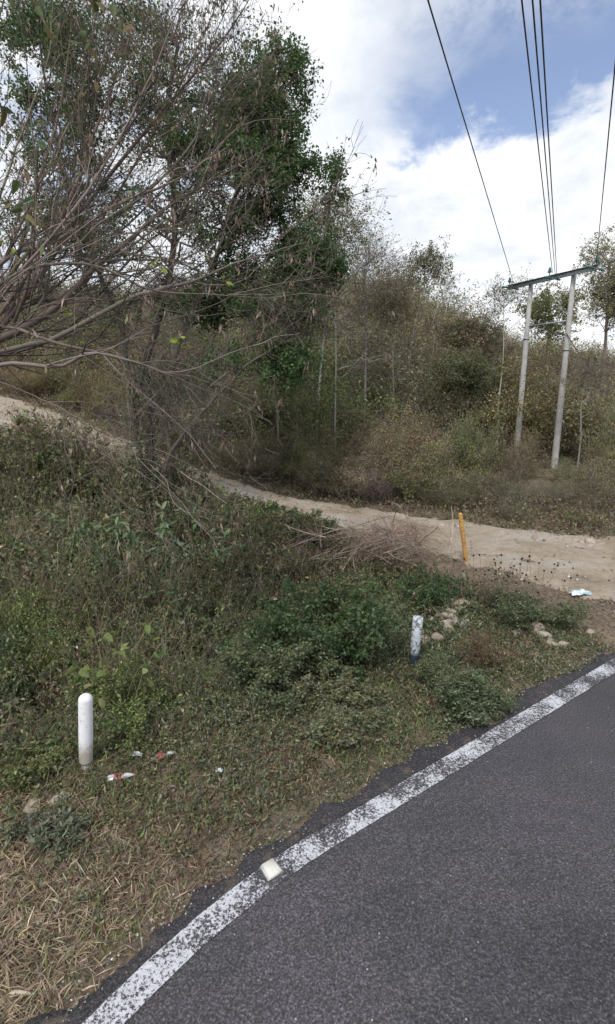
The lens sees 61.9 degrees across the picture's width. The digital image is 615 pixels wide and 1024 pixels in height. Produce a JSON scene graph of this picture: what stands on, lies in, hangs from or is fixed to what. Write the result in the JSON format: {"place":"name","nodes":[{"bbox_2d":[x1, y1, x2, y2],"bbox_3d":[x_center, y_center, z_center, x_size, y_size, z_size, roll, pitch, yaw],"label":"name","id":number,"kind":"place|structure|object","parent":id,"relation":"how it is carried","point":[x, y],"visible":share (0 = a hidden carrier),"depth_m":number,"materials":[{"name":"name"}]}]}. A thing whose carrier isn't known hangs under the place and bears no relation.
{"place":"outdoors","nodes":[
{"label":"outdoors","id":0,"kind":"place"},
{"bbox_2d":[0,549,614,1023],"bbox_3d":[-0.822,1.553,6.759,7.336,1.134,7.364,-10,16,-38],"label":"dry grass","id":1,"kind":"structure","parent":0,"point":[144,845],"depth_m":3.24,"materials":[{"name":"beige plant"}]},
{"bbox_2d":[0,360,614,1023],"bbox_3d":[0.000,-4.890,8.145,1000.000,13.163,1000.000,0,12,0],"label":"ground","id":2,"kind":"structure","parent":0,"point":[608,630],"depth_m":3.41,"materials":[{"name":"soil"}]},
{"bbox_2d":[22,798,40,814],"bbox_3d":[-1.731,1.856,3.215,0.182,0.078,0.114,3,16,45],"label":"rock","id":3,"kind":"object","parent":2,"relation":"on","point":[26,809],"visible":0.66,"depth_m":3.19,"materials":[{"name":"stone"}]},
{"bbox_2d":[0,736,74,794],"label":"weed clump","id":4,"kind":"object","parent":2,"relation":"on","point":[32,769],"visible":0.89,"depth_m":3.45,"materials":[{"name":"green plant"}]},
{"bbox_2d":[0,627,74,743],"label":"shrub","id":5,"kind":"object","parent":2,"relation":"on","point":[13,685],"visible":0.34,"depth_m":4.95,"materials":[{"name":"green plant"}]},
{"bbox_2d":[0,803,92,866],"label":"weed clump","id":6,"kind":"object","parent":2,"relation":"on","point":[65,822],"visible":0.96,"depth_m":2.97,"materials":[{"name":"green plant"}]},
{"bbox_2d":[0,565,98,712],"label":"shrub","id":7,"kind":"object","parent":2,"relation":"on","point":[34,617],"visible":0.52,"depth_m":5.44,"materials":[{"name":"green plant"}]},
{"bbox_2d":[0,526,108,606],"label":"shrub","id":8,"kind":"object","parent":2,"relation":"on","point":[20,551],"visible":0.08,"depth_m":7.97,"materials":[{"name":"green plant"}]},
{"bbox_2d":[0,247,114,369],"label":"brushy tree","id":9,"kind":"object","parent":2,"relation":"on","point":[52,316],"visible":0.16,"depth_m":18.67,"materials":[{"name":"green plant"}]},
{"bbox_2d":[48,791,70,807],"bbox_3d":[-1.598,1.840,3.295,0.141,0.058,0.167,-15,6,-34],"label":"rock","id":10,"kind":"object","parent":2,"relation":"on","point":[56,796],"visible":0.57,"depth_m":3.27,"materials":[{"name":"stone"}]},
{"bbox_2d":[4,517,129,589],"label":"shrub","id":11,"kind":"object","parent":2,"relation":"on","point":[109,535],"visible":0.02,"depth_m":9.10,"materials":[{"name":"green plant"}]},
{"bbox_2d":[34,510,108,569],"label":"sapling","id":12,"kind":"object","parent":2,"relation":"on","point":[85,525],"visible":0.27,"depth_m":8.96,"materials":[{"name":"green plant"}]},
{"bbox_2d":[78,693,92,770],"bbox_3d":[-1.527,1.624,3.532,0.092,0.825,0.092,5,12,-1],"label":"marker post","id":13,"kind":"object","parent":2,"relation":"on","point":[85,721],"visible":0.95,"depth_m":3.46,"materials":[{"name":"concrete"}]},
{"bbox_2d":[62,490,117,523],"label":"sapling","id":14,"kind":"object","parent":2,"relation":"on","point":[78,497],"visible":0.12,"depth_m":10.92,"materials":[{"name":"green plant"}]},
{"bbox_2d":[10,508,188,581],"bbox_3d":[-3.590,0.808,8.633,2.542,1.823,2.157,9,15,36],"label":"sapling","id":15,"kind":"object","parent":2,"relation":"on","point":[117,528],"visible":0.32,"depth_m":8.55,"materials":[{"name":"green plant"}]},
{"bbox_2d":[0,742,202,1023],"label":"straw litter","id":16,"kind":"object","parent":2,"relation":"on","point":[58,934],"visible":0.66,"depth_m":2.55,"materials":[{"name":"beige plant"}]},
{"bbox_2d":[62,536,170,599],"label":"shrub","id":17,"kind":"object","parent":2,"relation":"on","point":[146,547],"visible":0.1,"depth_m":8.57,"materials":[{"name":"green plant"}]},
{"bbox_2d":[66,622,167,715],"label":"plant","id":18,"kind":"object","parent":2,"relation":"on","point":[83,671],"visible":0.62,"depth_m":4.17,"materials":[{"name":"green plant"}]},
{"bbox_2d":[64,645,176,752],"bbox_3d":[-1.443,1.604,4.199,0.800,0.743,1.155,-12,17,-43],"label":"shrub","id":19,"kind":"object","parent":2,"relation":"on","point":[134,712],"visible":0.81,"depth_m":4.26,"materials":[{"name":"green plant"}]},
{"bbox_2d":[107,773,134,781],"bbox_3d":[-1.266,1.800,3.487,0.182,0.041,0.070,-3,13,-15],"label":"plastic bottle","id":20,"kind":"object","parent":2,"relation":"on","point":[126,775],"visible":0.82,"depth_m":3.48,"materials":[{"name":"grey plastic"}]},
{"bbox_2d":[59,582,185,664],"bbox_3d":[-2.466,1.616,6.922,1.689,1.026,1.953,-2,13,-11],"label":"shrub","id":21,"kind":"object","parent":2,"relation":"on","point":[92,626],"visible":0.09,"depth_m":6.58,"materials":[{"name":"green plant"}]},
{"bbox_2d":[77,512,199,563],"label":"sapling","id":22,"kind":"object","parent":2,"relation":"on","point":[123,531],"visible":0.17,"depth_m":9.28,"materials":[{"name":"green plant"}]},
{"bbox_2d":[97,568,228,654],"bbox_3d":[-1.874,1.493,7.274,1.970,1.065,1.962,1,12,6],"label":"shrub","id":23,"kind":"object","parent":2,"relation":"on","point":[181,608],"visible":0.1,"depth_m":6.95,"materials":[{"name":"green plant"}]},
{"bbox_2d":[93,261,233,356],"bbox_3d":[-4.986,-6.103,18.490,5.334,5.448,3.497,0,12,0],"label":"brushy tree","id":24,"kind":"object","parent":2,"relation":"on","point":[170,333],"visible":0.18,"depth_m":18.00,"materials":[{"name":"green plant"}]},
{"bbox_2d":[121,502,234,553],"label":"shrub","id":25,"kind":"object","parent":2,"relation":"on","point":[186,520],"visible":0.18,"depth_m":9.65,"materials":[{"name":"green plant"}]},
{"bbox_2d":[0,0,356,528],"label":"broadleaf tree","id":26,"kind":"object","parent":2,"relation":"on","point":[292,365],"visible":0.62,"depth_m":9.51,"materials":[{"name":"green plant"}]},
{"bbox_2d":[122,499,234,583],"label":"sapling","id":27,"kind":"object","parent":2,"relation":"on","point":[162,529],"visible":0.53,"depth_m":8.84,"materials":[{"name":"green plant"}]},
{"bbox_2d":[0,0,397,584],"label":"bare tree","id":28,"kind":"object","parent":2,"relation":"on","point":[59,217],"visible":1,"depth_m":4.15,"materials":[{"name":"brown plant"}]},
{"bbox_2d":[138,541,264,607],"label":"shrub","id":29,"kind":"object","parent":2,"relation":"on","point":[191,561],"visible":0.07,"depth_m":8.39,"materials":[{"name":"green plant"}]},
{"bbox_2d":[145,609,263,681],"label":"shrub","id":30,"kind":"object","parent":2,"relation":"on","point":[214,645],"visible":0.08,"depth_m":6.07,"materials":[{"name":"green plant"}]},
{"bbox_2d":[177,442,243,465],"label":"shrub","id":31,"kind":"object","parent":2,"relation":"on","point":[202,456],"visible":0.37,"depth_m":14.68,"materials":[{"name":"green plant"}]},
{"bbox_2d":[169,521,286,579],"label":"shrub","id":32,"kind":"object","parent":2,"relation":"on","point":[222,535],"visible":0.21,"depth_m":9.11,"materials":[{"name":"green plant"}]},
{"bbox_2d":[198,420,293,472],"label":"shrub","id":33,"kind":"object","parent":2,"relation":"on","point":[243,444],"visible":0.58,"depth_m":14.22,"materials":[{"name":"green plant"}]},
{"bbox_2d":[219,551,292,593],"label":"shrub","id":34,"kind":"object","parent":2,"relation":"on","point":[247,556],"visible":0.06,"depth_m":8.33,"materials":[{"name":"green plant"}]},
{"bbox_2d":[216,499,302,545],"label":"shrub","id":35,"kind":"object","parent":2,"relation":"on","point":[264,515],"visible":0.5,"depth_m":9.74,"materials":[{"name":"green plant"}]},
{"bbox_2d":[239,452,297,482],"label":"shrub","id":36,"kind":"object","parent":2,"relation":"on","point":[270,466],"visible":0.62,"depth_m":13.67,"materials":[{"name":"green plant"}]},
{"bbox_2d":[227,566,327,623],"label":"shrub","id":37,"kind":"object","parent":2,"relation":"on","point":[257,605],"visible":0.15,"depth_m":7.50,"materials":[{"name":"green plant"}]},
{"bbox_2d":[220,236,338,468],"bbox_3d":[-1.044,-4.206,14.356,4.008,6.760,3.193,0,12,0],"label":"dark tree","id":38,"kind":"object","parent":2,"relation":"on","point":[255,338],"visible":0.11,"depth_m":14.18,"materials":[{"name":"green plant"}]},
{"bbox_2d":[206,601,363,719],"bbox_3d":[-0.252,1.344,4.734,1.345,0.680,1.354,10,16,40],"label":"shrub","id":39,"kind":"object","parent":2,"relation":"on","point":[266,672],"visible":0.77,"depth_m":4.45,"materials":[{"name":"green plant"}]},
{"bbox_2d":[248,533,349,584],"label":"shrub","id":40,"kind":"object","parent":2,"relation":"on","point":[301,557],"visible":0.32,"depth_m":8.20,"materials":[{"name":"green plant"}]},
{"bbox_2d":[0,395,599,1022],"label":"undergrowth","id":41,"kind":"object","parent":2,"relation":"on","point":[482,608],"depth_m":6.48,"materials":[{"name":"green plant"}]},
{"bbox_2d":[234,515,390,601],"bbox_3d":[0.036,0.700,8.593,3.044,1.054,0.553,-8,14,-31],"label":"fallen branch","id":42,"kind":"object","parent":41,"relation":"on","point":[332,531],"visible":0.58,"depth_m":8.60,"materials":[{"name":"brown wood"}]},
{"bbox_2d":[256,407,347,485],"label":"shrub","id":43,"kind":"object","parent":2,"relation":"on","point":[282,454],"visible":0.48,"depth_m":13.66,"materials":[{"name":"green plant"}]},
{"bbox_2d":[265,508,339,550],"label":"shrub","id":44,"kind":"object","parent":2,"relation":"on","point":[312,523],"visible":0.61,"depth_m":9.31,"materials":[{"name":"green plant"}]},
{"bbox_2d":[0,591,613,1021],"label":"creeping weeds","id":45,"kind":"object","parent":2,"relation":"on","point":[412,705],"visible":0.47,"depth_m":3.84,"materials":[{"name":"green plant"}]},
{"bbox_2d":[0,241,614,507],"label":"hillside scrub","id":46,"kind":"object","parent":2,"relation":"on","point":[530,384],"visible":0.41,"depth_m":17.52,"materials":[{"name":"green plant"}]},
{"bbox_2d":[0,256,614,507],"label":"hillside brushwood","id":47,"kind":"object","parent":2,"relation":"on","point":[381,402],"visible":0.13,"depth_m":17.54,"materials":[{"name":"brown plant"}]},
{"bbox_2d":[0,368,614,539],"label":"bank weeds","id":48,"kind":"object","parent":2,"relation":"on","point":[466,516],"visible":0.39,"depth_m":11.72,"materials":[{"name":"green plant"}]},
{"bbox_2d":[285,460,343,494],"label":"shrub","id":49,"kind":"object","parent":2,"relation":"on","point":[304,481],"visible":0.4,"depth_m":12.99,"materials":[{"name":"brown plant"}]},
{"bbox_2d":[235,574,406,682],"bbox_3d":[0.068,1.153,5.067,1.576,0.852,1.570,-1,12,-6],"label":"shrub","id":50,"kind":"object","parent":2,"relation":"on","point":[355,616],"visible":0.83,"depth_m":4.91,"materials":[{"name":"green plant"}]},
{"bbox_2d":[279,174,387,429],"bbox_3d":[0.661,-4.923,14.441,3.131,8.401,2.587,0,12,0],"label":"slender tree","id":51,"kind":"object","parent":2,"relation":"on","point":[340,226],"visible":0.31,"depth_m":13.78,"materials":[{"name":"green plant"}]},
{"bbox_2d":[282,661,393,751],"bbox_3d":[0.262,1.523,4.151,1.009,0.335,1.031,-10,16,-39],"label":"weed clump","id":52,"kind":"object","parent":2,"relation":"on","point":[339,727],"visible":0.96,"depth_m":3.99,"materials":[{"name":"green plant"}]},
{"bbox_2d":[285,568,408,647],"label":"shrub","id":53,"kind":"object","parent":2,"relation":"on","point":[338,579],"visible":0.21,"depth_m":5.80,"materials":[{"name":"green plant"}]},
{"bbox_2d":[298,423,396,497],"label":"shrub","id":54,"kind":"object","parent":2,"relation":"on","point":[362,447],"visible":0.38,"depth_m":12.72,"materials":[{"name":"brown plant"}]},
{"bbox_2d":[229,501,480,618],"bbox_3d":[0.594,0.631,8.324,4.332,1.760,3.546,0,12,0],"label":"brushwood heap","id":55,"kind":"object","parent":2,"relation":"on","point":[387,535],"visible":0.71,"depth_m":8.14,"materials":[{"name":"brown plant"}]},
{"bbox_2d":[317,290,406,440],"bbox_3d":[1.221,-3.378,14.017,2.980,5.801,1.774,0,12,0],"label":"dead tree","id":56,"kind":"object","parent":2,"relation":"on","point":[359,360],"visible":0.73,"depth_m":13.81,"materials":[{"name":"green plant"}]},
{"bbox_2d":[328,223,413,440],"bbox_3d":[1.725,-4.997,16.295,3.089,7.869,2.788,0,12,0],"label":"bare tree","id":57,"kind":"object","parent":2,"relation":"on","point":[373,251],"visible":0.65,"depth_m":15.70,"materials":[{"name":"brown plant"}]},
{"bbox_2d":[333,559,410,600],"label":"shrub","id":58,"kind":"object","parent":2,"relation":"on","point":[376,567],"visible":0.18,"depth_m":7.45,"materials":[{"name":"green plant"}]},
{"bbox_2d":[352,473,415,503],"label":"shrub","id":59,"kind":"object","parent":2,"relation":"on","point":[391,500],"visible":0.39,"depth_m":12.21,"materials":[{"name":"brown plant"}]},
{"bbox_2d":[360,592,413,669],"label":"weed clump","id":60,"kind":"object","parent":2,"relation":"on","point":[392,639],"visible":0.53,"depth_m":4.97,"materials":[{"name":"green plant"}]},
{"bbox_2d":[341,248,441,422],"bbox_3d":[2.738,-4.908,17.292,3.044,7.360,2.790,-7,14,-30],"label":"vine draped tree","id":61,"kind":"object","parent":2,"relation":"on","point":[384,305],"visible":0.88,"depth_m":16.74,"materials":[{"name":"green plant"}]},
{"bbox_2d":[408,615,422,668],"bbox_3d":[1.041,1.353,4.979,0.098,0.718,0.098,3,12,-1],"label":"marker post","id":62,"kind":"object","parent":2,"relation":"on","point":[416,634],"visible":0.64,"depth_m":4.91,"materials":[{"name":"white paint"}]},
{"bbox_2d":[373,415,461,499],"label":"shrub","id":63,"kind":"object","parent":2,"relation":"on","point":[396,450],"visible":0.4,"depth_m":12.47,"materials":[{"name":"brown plant"}]},
{"bbox_2d":[385,235,464,434],"bbox_3d":[4.185,-5.949,19.222,3.004,8.147,2.652,0,12,0],"label":"crowned tree","id":64,"kind":"object","parent":2,"relation":"on","point":[428,263],"visible":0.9,"depth_m":18.46,"materials":[{"name":"green plant"}]},
{"bbox_2d":[388,564,465,615],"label":"shrub","id":65,"kind":"object","parent":2,"relation":"on","point":[437,592],"visible":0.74,"depth_m":6.40,"materials":[{"name":"green plant"}]},
{"bbox_2d":[431,632,444,641],"bbox_3d":[1.383,1.333,5.445,0.146,0.104,0.092,-2,25,8],"label":"rock","id":66,"kind":"object","parent":2,"relation":"on","point":[436,635],"visible":0.88,"depth_m":5.42,"materials":[{"name":"stone"}]},
{"bbox_2d":[409,479,471,509],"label":"shrub","id":67,"kind":"object","parent":2,"relation":"on","point":[431,498],"visible":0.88,"depth_m":11.75,"materials":[{"name":"green plant"}]},
{"bbox_2d":[414,652,483,703],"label":"weed clump","id":68,"kind":"object","parent":2,"relation":"on","point":[432,677],"visible":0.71,"depth_m":4.55,"materials":[{"name":"green plant"}]},
{"bbox_2d":[419,341,501,466],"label":"dark shrub tree","id":69,"kind":"object","parent":2,"relation":"on","point":[456,375],"visible":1,"depth_m":16.08,"materials":[{"name":"green plant"}]},
{"bbox_2d":[408,399,515,496],"bbox_3d":[4.130,-1.512,13.358,2.393,2.831,2.101,-10,16,-38],"label":"shrub","id":70,"kind":"object","parent":2,"relation":"on","point":[460,443],"visible":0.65,"depth_m":13.02,"materials":[{"name":"green plant"}]},
{"bbox_2d":[458,513,467,561],"bbox_3d":[2.456,0.502,8.040,0.068,1.040,0.068,-11,16,2],"label":"marker post","id":71,"kind":"object","parent":2,"relation":"on","point":[462,533],"visible":0.91,"depth_m":7.98,"materials":[{"name":"yellow paint"}]},
{"bbox_2d":[415,309,517,431],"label":"rounded tree","id":72,"kind":"object","parent":2,"relation":"on","point":[463,326],"visible":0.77,"depth_m":23.45,"materials":[{"name":"green plant"}]},
{"bbox_2d":[432,669,518,725],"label":"weed clump","id":73,"kind":"object","parent":2,"relation":"on","point":[476,696],"visible":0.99,"depth_m":4.14,"materials":[{"name":"green plant"}]},
{"bbox_2d":[454,626,519,667],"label":"weed clump","id":74,"kind":"object","parent":2,"relation":"on","point":[483,657],"visible":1,"depth_m":4.90,"materials":[{"name":"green plant"}]},
{"bbox_2d":[448,467,536,506],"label":"shrub","id":75,"kind":"object","parent":2,"relation":"on","point":[473,481],"visible":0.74,"depth_m":12.10,"materials":[{"name":"green plant"}]},
{"bbox_2d":[473,561,536,614],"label":"weed clump","id":76,"kind":"object","parent":2,"relation":"on","point":[488,592],"visible":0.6,"depth_m":6.16,"materials":[{"name":"green plant"}]},
{"bbox_2d":[473,266,538,439],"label":"forked tree","id":77,"kind":"object","parent":2,"relation":"on","point":[508,301],"visible":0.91,"depth_m":22.45,"materials":[{"name":"green plant"}]},
{"bbox_2d":[449,554,571,609],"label":"seed head weed","id":78,"kind":"object","parent":2,"relation":"on","point":[495,574],"visible":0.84,"depth_m":6.19,"materials":[{"name":"brown plant"}]},
{"bbox_2d":[472,421,556,499],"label":"shrub","id":79,"kind":"object","parent":2,"relation":"on","point":[505,456],"visible":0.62,"depth_m":13.26,"materials":[{"name":"green plant"}]},
{"bbox_2d":[485,499,555,521],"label":"shrub","id":80,"kind":"object","parent":2,"relation":"on","point":[504,508],"visible":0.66,"depth_m":11.12,"materials":[{"name":"green plant"}]},
{"bbox_2d":[506,423,546,475],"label":"shrub","id":81,"kind":"object","parent":2,"relation":"on","point":[535,451],"visible":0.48,"depth_m":19.18,"materials":[{"name":"green plant"}]},
{"bbox_2d":[529,622,546,633],"bbox_3d":[2.548,1.288,5.704,0.184,0.114,0.237,9,15,36],"label":"rock","id":82,"kind":"object","parent":2,"relation":"on","point":[537,625],"visible":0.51,"depth_m":5.66,"materials":[{"name":"stone"}]},
{"bbox_2d":[486,585,598,630],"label":"weed clump","id":83,"kind":"object","parent":2,"relation":"on","point":[533,610],"visible":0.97,"depth_m":5.68,"materials":[{"name":"green plant"}]},
{"bbox_2d":[511,281,587,393],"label":"broadleaf tree","id":84,"kind":"object","parent":2,"relation":"on","point":[546,303],"visible":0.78,"depth_m":26.95,"materials":[{"name":"green plant"}]},
{"bbox_2d":[502,255,603,468],"bbox_3d":[9.667,-5.392,21.329,1.001,8.871,4.100,-7,14,-28],"label":"utility pole frame","id":85,"kind":"object","parent":2,"relation":"on","point":[572,273],"visible":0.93,"depth_m":20.84,"materials":[{"name":"concrete"}]},
{"bbox_2d":[427,0,512,279],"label":"power line","id":86,"kind":"object","parent":85,"relation":"attached to","point":[462,114],"visible":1,"depth_m":8.47,"materials":[{"name":"grey metal"}]},
{"bbox_2d":[521,0,552,272],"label":"power line","id":87,"kind":"object","parent":85,"relation":"attached to","point":[534,112],"visible":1,"depth_m":8.34,"materials":[{"name":"grey metal"}]},
{"bbox_2d":[531,0,555,276],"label":"power line","id":88,"kind":"object","parent":85,"relation":"attached to","point":[533,12],"visible":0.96,"depth_m":7.99,"materials":[{"name":"grey metal"}]},
{"bbox_2d":[539,0,557,286],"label":"power line","id":89,"kind":"object","parent":85,"relation":"attached to","point":[540,6],"visible":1,"depth_m":7.86,"materials":[{"name":"grey metal"}]},
{"bbox_2d":[596,63,614,262],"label":"power line","id":90,"kind":"object","parent":85,"relation":"attached to","point":[606,151],"visible":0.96,"depth_m":9.71,"materials":[{"name":"grey metal"}]},
{"bbox_2d":[512,473,600,511],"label":"shrub","id":91,"kind":"object","parent":2,"relation":"on","point":[548,489],"visible":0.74,"depth_m":11.61,"materials":[{"name":"green plant"}]},
{"bbox_2d":[537,462,597,480],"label":"shrub","id":92,"kind":"object","parent":2,"relation":"on","point":[569,472],"visible":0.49,"depth_m":18.31,"materials":[{"name":"green plant"}]},
{"bbox_2d":[546,504,609,525],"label":"shrub","id":93,"kind":"object","parent":2,"relation":"on","point":[575,521],"visible":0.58,"depth_m":10.44,"materials":[{"name":"green plant"}]},
{"bbox_2d":[543,447,614,515],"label":"shrub","id":94,"kind":"object","parent":2,"relation":"on","point":[604,488],"visible":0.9,"depth_m":11.49,"materials":[{"name":"green plant"}]},
{"bbox_2d":[548,344,614,467],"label":"brushy tree","id":95,"kind":"object","parent":2,"relation":"on","point":[590,375],"visible":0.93,"depth_m":19.39,"materials":[{"name":"green plant"}]},
{"bbox_2d":[572,223,614,450],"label":"broadleaf tree","id":96,"kind":"object","parent":2,"relation":"on","point":[607,296],"visible":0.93,"depth_m":23.17,"materials":[{"name":"green plant"}]},
{"bbox_2d":[576,380,614,494],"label":"shrub","id":97,"kind":"object","parent":2,"relation":"on","point":[605,434],"visible":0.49,"depth_m":15.56,"materials":[{"name":"green plant"}]},
{"bbox_2d":[0,395,614,603],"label":"dirt track","id":98,"kind":"structure","parent":0,"point":[589,563],"depth_m":9.09,"materials":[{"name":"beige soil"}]},
{"bbox_2d":[569,589,592,595],"bbox_3d":[3.540,1.034,6.639,0.295,0.060,0.147,-1,12,-6],"label":"plastic bag","id":99,"kind":"object","parent":98,"relation":"on","point":[579,592],"visible":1,"depth_m":6.62,"materials":[{"name":"white plastic"}]},
{"bbox_2d":[0,0,614,353],"label":"sky","id":100,"kind":"structure","parent":0,"point":[384,62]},
{"bbox_2d":[80,673,614,1023],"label":"road","id":101,"kind":"structure","parent":0,"point":[480,889],"depth_m":2.53,"materials":[{"name":"grey asphalt"}]},
{"bbox_2d":[24,653,614,1023],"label":"road shoulder","id":102,"kind":"object","parent":101,"relation":"on","point":[322,816],"visible":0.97,"depth_m":3.03},
{"bbox_2d":[34,639,614,1021],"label":"shoulder gravel","id":103,"kind":"structure","parent":102,"relation":"on","point":[88,983],"depth_m":2.73,"materials":[{"name":"grey gravel"}]},
{"bbox_2d":[82,658,614,1023],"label":"road edge line","id":104,"kind":"object","parent":101,"relation":"on","point":[133,993],"visible":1,"depth_m":2.87,"materials":[{"name":"white paint"}]},
{"bbox_2d":[259,858,283,880],"bbox_3d":[-0.195,1.925,2.771,0.100,0.020,0.100,-8,15,-34],"label":"road stud","id":105,"kind":"object","parent":104,"relation":"on","point":[270,869],"visible":1,"depth_m":2.76,"materials":[{"name":"plastic"}]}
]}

